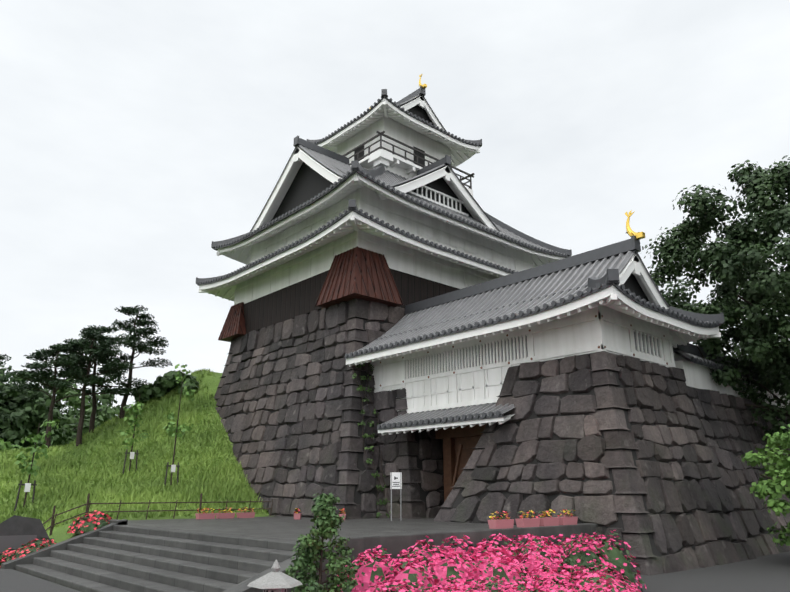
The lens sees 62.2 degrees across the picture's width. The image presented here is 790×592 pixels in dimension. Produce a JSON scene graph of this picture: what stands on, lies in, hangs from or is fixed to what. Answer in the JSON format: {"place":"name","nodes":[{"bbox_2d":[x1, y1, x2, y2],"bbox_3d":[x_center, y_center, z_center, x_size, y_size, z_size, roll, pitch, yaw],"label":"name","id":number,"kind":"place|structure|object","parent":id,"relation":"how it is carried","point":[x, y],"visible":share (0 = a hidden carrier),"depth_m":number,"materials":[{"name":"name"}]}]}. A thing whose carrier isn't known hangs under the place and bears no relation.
{"place":"outdoors","nodes":[
{"label":"outdoors","id":0,"kind":"place"},
{"bbox_2d":[0,368,269,542],"bbox_3d":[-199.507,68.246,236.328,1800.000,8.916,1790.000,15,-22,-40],"label":"terrain","id":1,"kind":"structure","parent":0,"point":[59,534],"depth_m":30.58,"materials":[{"name":"green plant"}]},
{"bbox_2d":[0,364,11,378],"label":"tree","id":2,"kind":"object","parent":1,"relation":"on","point":[9,368],"visible":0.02,"depth_m":48.25,"materials":[{"name":"green plant"}]},
{"bbox_2d":[0,438,13,450],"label":"shrub","id":3,"kind":"object","parent":1,"relation":"on","point":[5,445],"visible":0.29,"depth_m":32.81,"materials":[{"name":"green plant"}]},
{"bbox_2d":[0,354,14,422],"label":"tree","id":4,"kind":"object","parent":1,"relation":"on","point":[3,379],"depth_m":36.93,"materials":[{"name":"green plant"}]},
{"bbox_2d":[0,369,20,437],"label":"tree","id":5,"kind":"object","parent":1,"relation":"on","point":[4,384],"visible":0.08,"depth_m":40.48,"materials":[{"name":"green plant"}]},
{"bbox_2d":[12,444,26,449],"bbox_3d":[-20.759,8.600,34.657,3.134,1.574,3.106,15,-22,-40],"label":"shrub","id":6,"kind":"object","parent":1,"relation":"on","point":[16,446],"visible":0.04,"depth_m":34.64,"materials":[{"name":"green plant"}]},
{"bbox_2d":[0,515,49,555],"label":"monument","id":7,"kind":"object","parent":1,"relation":"on","point":[16,525],"visible":0.52,"depth_m":18.82,"materials":[{"name":"grey stone"}]},
{"bbox_2d":[0,535,36,553],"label":"monument plaque","id":8,"kind":"object","parent":7,"relation":"attached to","point":[14,542],"visible":0.67,"depth_m":18.66,"materials":[{"name":"grey stone"}]},
{"bbox_2d":[14,480,36,510],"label":"sapling stakes","id":9,"kind":"object","parent":1,"relation":"on","point":[34,484],"visible":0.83,"depth_m":23.56,"materials":[{"name":"grey"}]},
{"bbox_2d":[24,483,30,491],"bbox_3d":[-13.250,6.907,23.626,0.180,0.300,0.020,15,-22,-40],"label":"sign","id":10,"kind":"object","parent":9,"relation":"attached to","point":[27,487],"visible":1,"depth_m":23.62,"materials":[{"name":"white paper"}]},
{"bbox_2d":[0,369,69,447],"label":"tree","id":11,"kind":"object","parent":1,"relation":"on","point":[29,414],"depth_m":39.62,"materials":[{"name":"green plant"}]},
{"bbox_2d":[15,419,59,507],"bbox_3d":[-13.276,6.122,24.081,1.214,3.167,1.184,15,-22,-40],"label":"sapling","id":12,"kind":"object","parent":1,"relation":"on","point":[43,449],"depth_m":24.09,"materials":[{"name":"green plant"}]},
{"bbox_2d":[0,510,112,566],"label":"flower bed","id":13,"kind":"object","parent":1,"relation":"on","point":[89,522],"visible":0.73,"depth_m":18.82,"materials":[{"name":"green plant"}]},
{"bbox_2d":[13,376,103,445],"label":"tree","id":14,"kind":"object","parent":1,"relation":"on","point":[74,402],"depth_m":43.08,"materials":[{"name":"green plant"}]},
{"bbox_2d":[4,344,115,447],"bbox_3d":[-16.706,5.156,32.981,5.307,5.622,5.064,15,-22,-40],"label":"pine","id":15,"kind":"object","parent":1,"relation":"on","point":[46,354],"depth_m":32.80,"materials":[{"name":"green plant"}]},
{"bbox_2d":[30,329,137,445],"bbox_3d":[-15.657,4.742,33.019,4.844,6.097,4.618,15,-22,-40],"label":"pine","id":16,"kind":"object","parent":1,"relation":"on","point":[107,347],"depth_m":32.76,"materials":[{"name":"green plant"}]},
{"bbox_2d":[54,404,119,433],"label":"bush","id":17,"kind":"object","parent":1,"relation":"on","point":[107,413],"visible":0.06,"depth_m":48.28,"materials":[{"name":"green plant"}]},
{"bbox_2d":[60,388,131,430],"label":"bush","id":18,"kind":"object","parent":1,"relation":"on","point":[105,399],"visible":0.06,"depth_m":51.45,"materials":[{"name":"green plant"}]},
{"bbox_2d":[57,325,148,432],"bbox_3d":[-15.700,4.568,34.800,4.486,6.060,3.811,15,-22,-40],"label":"pine","id":19,"kind":"object","parent":1,"relation":"on","point":[103,329],"depth_m":34.67,"materials":[{"name":"green plant"}]},
{"bbox_2d":[122,449,138,473],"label":"sapling stakes","id":20,"kind":"object","parent":1,"relation":"on","point":[127,452],"visible":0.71,"depth_m":28.50,"materials":[{"name":"grey"}]},
{"bbox_2d":[93,305,172,418],"bbox_3d":[-14.051,3.591,35.309,5.216,6.517,4.486,15,-22,-40],"label":"pine","id":21,"kind":"object","parent":1,"relation":"on","point":[139,333],"depth_m":35.61,"materials":[{"name":"green plant"}]},
{"bbox_2d":[118,394,148,470],"bbox_3d":[-11.563,6.008,28.882,1.286,3.401,1.092,15,-22,-40],"label":"sapling","id":22,"kind":"object","parent":1,"relation":"on","point":[134,410],"depth_m":28.86,"materials":[{"name":"green plant"}]},
{"bbox_2d":[131,382,170,402],"bbox_3d":[-13.401,5.455,36.221,2.488,1.334,2.633,15,-22,-40],"label":"shrub","id":23,"kind":"object","parent":1,"relation":"on","point":[148,391],"visible":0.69,"depth_m":35.41,"materials":[{"name":"green plant"}]},
{"bbox_2d":[43,493,272,535],"bbox_3d":[-8.181,7.814,22.949,1.123,1.728,9.132,-13,-21,37],"label":"fence","id":24,"kind":"object","parent":1,"relation":"on","point":[53,523],"visible":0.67,"depth_m":22.59,"materials":[{"name":"brown wood"}]},
{"bbox_2d":[164,462,179,485],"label":"sapling stakes","id":25,"kind":"object","parent":1,"relation":"on","point":[168,465],"visible":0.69,"depth_m":27.29,"materials":[{"name":"grey"}]},
{"bbox_2d":[171,465,175,471],"bbox_3d":[-9.245,7.190,27.322,0.180,0.300,0.020,15,-22,-40],"label":"sign","id":26,"kind":"object","parent":25,"relation":"attached to","point":[173,467],"visible":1,"depth_m":27.31,"materials":[{"name":"white"}]},
{"bbox_2d":[153,370,199,393],"bbox_3d":[-12.012,4.848,36.287,2.593,1.540,2.846,15,-22,-40],"label":"shrub","id":27,"kind":"object","parent":1,"relation":"on","point":[167,380],"visible":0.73,"depth_m":35.58,"materials":[{"name":"green plant"}]},
{"bbox_2d":[163,364,195,484],"bbox_3d":[-9.225,5.456,28.012,1.254,5.119,1.342,15,-22,-40],"label":"sapling","id":28,"kind":"object","parent":1,"relation":"on","point":[170,430],"depth_m":28.06,"materials":[{"name":"green plant"}]},
{"bbox_2d":[247,560,302,591],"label":"stone lantern","id":29,"kind":"object","parent":1,"relation":"on","point":[276,580],"visible":1,"depth_m":8.29,"materials":[{"name":"stone"}]},
{"bbox_2d":[0,519,597,591],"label":"stairs","id":30,"kind":"structure","parent":1,"relation":"on","point":[115,555],"depth_m":13.79,"materials":[{"name":"stone"}]},
{"bbox_2d":[488,511,513,528],"bbox_3d":[2.417,5.102,14.951,0.660,0.382,0.268,15,-22,-40],"label":"planter","id":31,"kind":"object","parent":30,"relation":"on","point":[501,523],"depth_m":14.84,"materials":[{"name":"pink plastic"}]},
{"bbox_2d":[515,510,539,526],"bbox_3d":[3.159,5.298,15.592,0.660,0.373,0.258,15,-22,-40],"label":"planter","id":32,"kind":"object","parent":30,"relation":"on","point":[528,522],"depth_m":15.49,"materials":[{"name":"pink plastic"}]},
{"bbox_2d":[539,509,559,525],"bbox_3d":[3.756,5.446,16.101,0.663,0.382,0.263,15,-22,-40],"label":"planter","id":33,"kind":"object","parent":30,"relation":"on","point":[549,521],"depth_m":16.00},
{"bbox_2d":[557,509,577,524],"bbox_3d":[4.350,5.603,16.616,0.660,0.376,0.268,15,-22,-40],"label":"planter","id":34,"kind":"object","parent":30,"relation":"on","point":[569,520],"depth_m":16.53,"materials":[{"name":"pink plastic"}]},
{"bbox_2d":[216,301,386,517],"bbox_3d":[-0.032,7.633,35.230,19.400,10.600,16.050,15,-22,-40],"label":"keep stone base","id":35,"kind":"object","parent":1,"relation":"on","point":[357,495],"visible":0.04,"depth_m":26.65,"materials":[{"name":"black stone"}]},
{"bbox_2d":[218,302,245,341],"bbox_3d":[-8.211,1.486,36.261,2.207,1.941,2.207,15,-22,-40],"label":"stone-drop bay","id":36,"kind":"object","parent":35,"relation":"attached to","point":[233,326],"visible":0.65,"depth_m":35.55,"materials":[{"name":"brown wood"}]},
{"bbox_2d":[214,298,374,518],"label":"cornerstones","id":37,"kind":"object","parent":35,"relation":"attached to","point":[358,308],"visible":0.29,"depth_m":25.67,"materials":[{"name":"grey stone"}]},
{"bbox_2d":[249,136,350,232],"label":"keep gable tiles","id":38,"kind":"object","parent":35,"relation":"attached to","point":[327,158],"visible":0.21,"depth_m":35.29,"materials":[{"name":"grey tile"}]},
{"bbox_2d":[215,301,404,518],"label":"keep base stones","id":39,"kind":"object","parent":35,"relation":"attached to","point":[263,466],"visible":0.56,"depth_m":28.49,"materials":[{"name":"grey stone"}]},
{"bbox_2d":[243,268,458,333],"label":"wood cladding","id":40,"kind":"structure","parent":35,"relation":"attached to","point":[287,303],"depth_m":31.76,"materials":[{"name":"brown wood"}]},
{"bbox_2d":[196,199,517,285],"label":"keep roof tiles","id":41,"kind":"object","parent":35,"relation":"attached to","point":[352,205],"visible":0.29,"depth_m":30.22,"materials":[{"name":"grey tile"}]},
{"bbox_2d":[315,246,403,307],"bbox_3d":[-1.607,-0.698,29.664,2.827,2.340,2.827,15,-22,-40],"label":"stone-drop bay","id":42,"kind":"object","parent":35,"relation":"attached to","point":[359,273],"visible":1,"depth_m":28.82,"materials":[{"name":"brown wood"}]},
{"bbox_2d":[211,160,571,257],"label":"keep roof tiles","id":43,"kind":"object","parent":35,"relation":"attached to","point":[381,176],"visible":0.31,"depth_m":34.09,"materials":[{"name":"grey tile"}]},
{"bbox_2d":[307,89,481,146],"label":"keep roof tiles","id":44,"kind":"object","parent":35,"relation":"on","point":[394,103],"visible":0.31,"depth_m":37.42,"materials":[{"name":"grey tile"}]},
{"bbox_2d":[419,74,426,88],"bbox_3d":[1.673,-12.947,39.437,0.466,1.128,0.559,1,-17,-4],"label":"roof ornament","id":45,"kind":"object","parent":44,"relation":"on","point":[424,86],"visible":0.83,"depth_m":39.43,"materials":[{"name":"gold metal"}]},
{"bbox_2d":[390,155,499,231],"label":"keep gable tiles","id":46,"kind":"object","parent":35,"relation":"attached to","point":[442,162],"visible":0.08,"depth_m":35.39,"materials":[{"name":"grey tile"}]},
{"bbox_2d":[284,493,359,591],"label":"shrub","id":47,"kind":"object","parent":1,"relation":"on","point":[326,521],"depth_m":9.67,"materials":[{"name":"green plant"}]},
{"bbox_2d":[442,351,736,557],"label":"stone wall","id":48,"kind":"structure","parent":1,"relation":"on","point":[460,498],"depth_m":19.14,"materials":[{"name":"black stone"}]},
{"bbox_2d":[377,402,514,429],"bbox_3d":[1.753,4.158,22.827,1.274,0.687,5.950,15,-22,-40],"label":"canopy roof","id":49,"kind":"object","parent":48,"relation":"attached to","point":[468,412],"visible":0.98,"depth_m":22.46,"materials":[{"name":"grey tile"}]},
{"bbox_2d":[433,352,663,575],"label":"stone corner blocks","id":50,"kind":"structure","parent":48,"relation":"attached to","point":[628,481],"depth_m":18.06,"materials":[{"name":"grey stone"}]},
{"bbox_2d":[450,355,756,572],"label":"gate base stones","id":51,"kind":"object","parent":48,"relation":"attached to","point":[705,533],"visible":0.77,"depth_m":19.31,"materials":[{"name":"grey stone"}]},
{"bbox_2d":[674,353,756,380],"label":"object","id":52,"kind":"structure","parent":1,"relation":"on","point":[678,357],"depth_m":24.05,"materials":[{"name":"white wood"}]},
{"bbox_2d":[673,343,789,385],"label":"wall cap tiles","id":53,"kind":"object","parent":52,"relation":"on","point":[691,352],"depth_m":24.45,"materials":[{"name":"grey tile"}]},
{"bbox_2d":[642,155,789,446],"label":"tree","id":54,"kind":"object","parent":1,"relation":"on","point":[744,253],"depth_m":24.69,"materials":[{"name":"green plant"}]},
{"bbox_2d":[740,424,789,546],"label":"shrub","id":55,"kind":"object","parent":1,"relation":"on","point":[763,489],"depth_m":18.17,"materials":[{"name":"green plant"}]},
{"bbox_2d":[252,147,351,231],"bbox_3d":[-3.982,-5.595,35.461,3.450,4.323,9.800,15,-22,-40],"label":"bargeboard","id":56,"kind":"object","parent":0,"point":[300,156],"visible":0.38,"depth_m":35.57,"materials":[{"name":"white paint"}]},
{"bbox_2d":[271,162,346,220],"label":"gable wall","id":57,"kind":"structure","parent":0,"point":[308,182],"depth_m":35.16,"materials":[{"name":"black wood"}]},
{"bbox_2d":[127,516,516,540],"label":"terrace paving","id":58,"kind":"structure","parent":0,"point":[282,527],"depth_m":18.10,"materials":[{"name":"grey stone"}]},
{"bbox_2d":[195,508,215,518],"bbox_3d":[-6.690,7.677,23.130,0.670,0.378,0.272,15,-22,-40],"label":"planter","id":59,"kind":"object","parent":58,"relation":"on","point":[205,516],"depth_m":23.03,"materials":[{"name":"pink plastic"}]},
{"bbox_2d":[216,508,234,518],"bbox_3d":[-6.129,7.845,23.682,0.672,0.372,0.262,15,-22,-40],"label":"planter","id":60,"kind":"object","parent":58,"relation":"on","point":[224,515],"depth_m":23.57,"materials":[{"name":"pink plastic"}]},
{"bbox_2d":[236,507,254,517],"bbox_3d":[-5.493,7.982,24.154,0.660,0.381,0.258,15,-22,-40],"label":"planter","id":61,"kind":"object","parent":58,"relation":"on","point":[246,515],"depth_m":24.09,"materials":[{"name":"pink plastic"}]},
{"bbox_2d":[294,508,301,518],"bbox_3d":[-3.430,7.670,23.110,0.278,0.379,0.664,1,-17,-3],"label":"planter","id":62,"kind":"object","parent":58,"relation":"on","point":[297,515],"depth_m":22.89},
{"bbox_2d":[339,508,345,519],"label":"planter","id":63,"kind":"object","parent":58,"relation":"on","point":[342,510],"depth_m":22.50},
{"bbox_2d":[352,364,390,517],"bbox_3d":[-0.781,5.298,25.504,1.344,6.388,1.915,15,-22,-40],"label":"vine","id":64,"kind":"object","parent":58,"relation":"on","point":[361,388],"depth_m":25.43,"materials":[{"name":"green plant"}]},
{"bbox_2d":[391,472,400,520],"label":"sign posts","id":65,"kind":"object","parent":58,"relation":"on","point":[391,496],"visible":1,"depth_m":21.88,"materials":[{"name":"grey metal"}]},
{"bbox_2d":[390,472,401,488],"bbox_3d":[0.037,6.211,22.036,0.380,0.540,0.016,1,-17,-2],"label":"sign panel","id":66,"kind":"object","parent":65,"relation":"attached to","point":[396,474],"visible":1,"depth_m":22.04,"materials":[{"name":"white metal"}]},
{"bbox_2d":[198,211,510,300],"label":"roof eaves","id":67,"kind":"object","parent":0,"point":[351,222],"visible":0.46,"depth_m":30.33,"materials":[{"name":"white paint"}]},
{"bbox_2d":[234,117,533,304],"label":"keep walls","id":68,"kind":"structure","parent":0,"point":[398,257],"depth_m":33.54,"materials":[{"name":"white paint"}]},
{"bbox_2d":[317,98,479,166],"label":"roof eaves","id":69,"kind":"object","parent":68,"relation":"attached to","point":[461,152],"visible":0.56,"depth_m":37.80,"materials":[{"name":"white paint"}]},
{"bbox_2d":[359,149,472,195],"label":"balcony","id":70,"kind":"structure","parent":68,"relation":"attached to","point":[380,157],"depth_m":35.75,"materials":[{"name":"white paint"}]},
{"bbox_2d":[342,131,474,188],"bbox_3d":[-0.032,-6.989,39.606,7.800,1.025,6.400,15,-22,-40],"label":"balcony railing","id":71,"kind":"object","parent":70,"relation":"on","point":[380,134],"visible":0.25,"depth_m":36.51,"materials":[{"name":"black wood"}]},
{"bbox_2d":[401,97,433,124],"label":"gable wall","id":72,"kind":"structure","parent":68,"relation":"attached to","point":[417,110],"depth_m":39.31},
{"bbox_2d":[376,165,506,247],"bbox_3d":[2.103,-5.101,35.409,9.800,3.498,2.225,15,-22,-40],"label":"gable bargeboard","id":73,"kind":"object","parent":68,"relation":"attached to","point":[466,200],"visible":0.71,"depth_m":35.27,"materials":[{"name":"white paint"}]},
{"bbox_2d":[354,145,424,167],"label":"keep top doors","id":74,"kind":"structure","parent":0,"point":[420,161],"depth_m":38.21,"materials":[{"name":"black wood"}]},
{"bbox_2d":[216,172,565,266],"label":"roof eaves","id":75,"kind":"object","parent":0,"point":[240,252],"visible":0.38,"depth_m":32.73,"materials":[{"name":"white paint"}]},
{"bbox_2d":[0,551,789,591],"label":"asphalt path","id":76,"kind":"structure","parent":0,"point":[769,573],"depth_m":14.87,"materials":[{"name":"grey asphalt"}]},
{"bbox_2d":[337,530,645,591],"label":"flower bed","id":77,"kind":"object","parent":76,"relation":"on","point":[585,565],"visible":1,"depth_m":11.12,"materials":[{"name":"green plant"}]},
{"bbox_2d":[0,0,789,413],"label":"sky","id":78,"kind":"structure","parent":0,"point":[137,136],"materials":[{"name":"white"}]},
{"bbox_2d":[378,388,443,516],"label":"stone gate pier","id":79,"kind":"structure","parent":0,"point":[423,494],"depth_m":24.70,"materials":[{"name":"black stone"}]},
{"bbox_2d":[373,390,443,517],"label":"gate pier stones","id":80,"kind":"object","parent":79,"relation":"attached to","point":[385,401],"visible":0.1,"depth_m":24.96,"materials":[{"name":"grey stone"}]},
{"bbox_2d":[392,389,426,518],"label":"stone corner blocks","id":81,"kind":"structure","parent":79,"relation":"attached to","point":[413,510],"depth_m":24.30,"materials":[{"name":"grey stone"}]},
{"bbox_2d":[396,86,446,132],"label":"keep roof tiles","id":82,"kind":"object","parent":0,"point":[420,91],"visible":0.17,"depth_m":39.40,"materials":[{"name":"grey tile"}]},
{"bbox_2d":[400,96,443,130],"bbox_3d":[-0.032,-10.415,40.631,4.820,2.224,5.000,15,-22,-40],"label":"bargeboard","id":83,"kind":"object","parent":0,"point":[421,101],"visible":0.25,"depth_m":39.19,"materials":[{"name":"white paint"}]},
{"bbox_2d":[399,169,472,217],"bbox_3d":[2.346,-5.800,35.337,6.986,2.300,0.001,15,-22,-40],"label":"gable lattice","id":84,"kind":"object","parent":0,"point":[440,185],"visible":0.25,"depth_m":35.51,"materials":[{"name":"white wood"}]},
{"bbox_2d":[378,414,512,434],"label":"canopy eaves","id":85,"kind":"object","parent":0,"point":[480,422],"visible":0.62,"depth_m":21.98,"materials":[{"name":"white paint"}]},
{"bbox_2d":[435,424,486,501],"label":"wooden gate","id":86,"kind":"structure","parent":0,"point":[459,442],"depth_m":24.70,"materials":[{"name":"brown wood"}]},
{"bbox_2d":[370,306,675,413],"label":"gate walls","id":87,"kind":"structure","parent":0,"point":[588,332],"depth_m":22.34,"materials":[{"name":"white paint"}]},
{"bbox_2d":[375,235,669,339],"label":"gate roof tiles","id":88,"kind":"object","parent":87,"relation":"on","point":[567,275],"visible":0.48,"depth_m":24.26,"materials":[{"name":"grey tile"}]},
{"bbox_2d":[625,210,644,239],"bbox_3d":[8.031,-2.387,22.056,0.475,1.128,0.637,15,-22,-40],"label":"shachihoko ornament","id":89,"kind":"object","parent":88,"relation":"on","point":[630,232],"visible":0.94,"depth_m":22.04,"materials":[{"name":"gold metal"}]},
{"bbox_2d":[380,315,667,386],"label":"gate nail covers","id":90,"kind":"object","parent":87,"relation":"attached to","point":[531,358],"visible":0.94,"depth_m":22.00,"materials":[{"name":"metal"}]},
{"bbox_2d":[346,285,720,366],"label":"roof eaves","id":91,"kind":"object","parent":87,"relation":"attached to","point":[680,331],"visible":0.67,"depth_m":20.75,"materials":[{"name":"white paint"}]},
{"bbox_2d":[408,331,659,377],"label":"lattice window","id":92,"kind":"structure","parent":87,"relation":"in","point":[523,353],"depth_m":22.31,"materials":[{"name":"white wood"}]},
{"bbox_2d":[345,269,724,358],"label":"gate roof tiles","id":93,"kind":"object","parent":87,"relation":"on","point":[610,277],"visible":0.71,"depth_m":21.84,"materials":[{"name":"grey tile"}]},
{"bbox_2d":[624,272,648,301],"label":"gable","id":94,"kind":"structure","parent":87,"relation":"attached to","point":[631,283],"depth_m":22.18,"materials":[{"name":"black wood"}]},
{"bbox_2d":[619,253,667,308],"bbox_3d":[4.299,0.625,25.464,3.920,1.872,11.120,15,-22,-40],"label":"gable bargeboard","id":95,"kind":"object","parent":87,"relation":"attached to","point":[634,265],"visible":0.21,"depth_m":21.91,"materials":[{"name":"white paint"}]},
{"bbox_2d":[674,360,789,537],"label":"wall","id":96,"kind":"structure","parent":0,"point":[698,376],"depth_m":24.42,"materials":[{"name":"white paint"}]},
{"bbox_2d":[686,386,789,556],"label":"stone wall stones","id":97,"kind":"object","parent":96,"relation":"on","point":[761,519],"depth_m":22.63,"materials":[{"name":"grey stone"}]}
]}

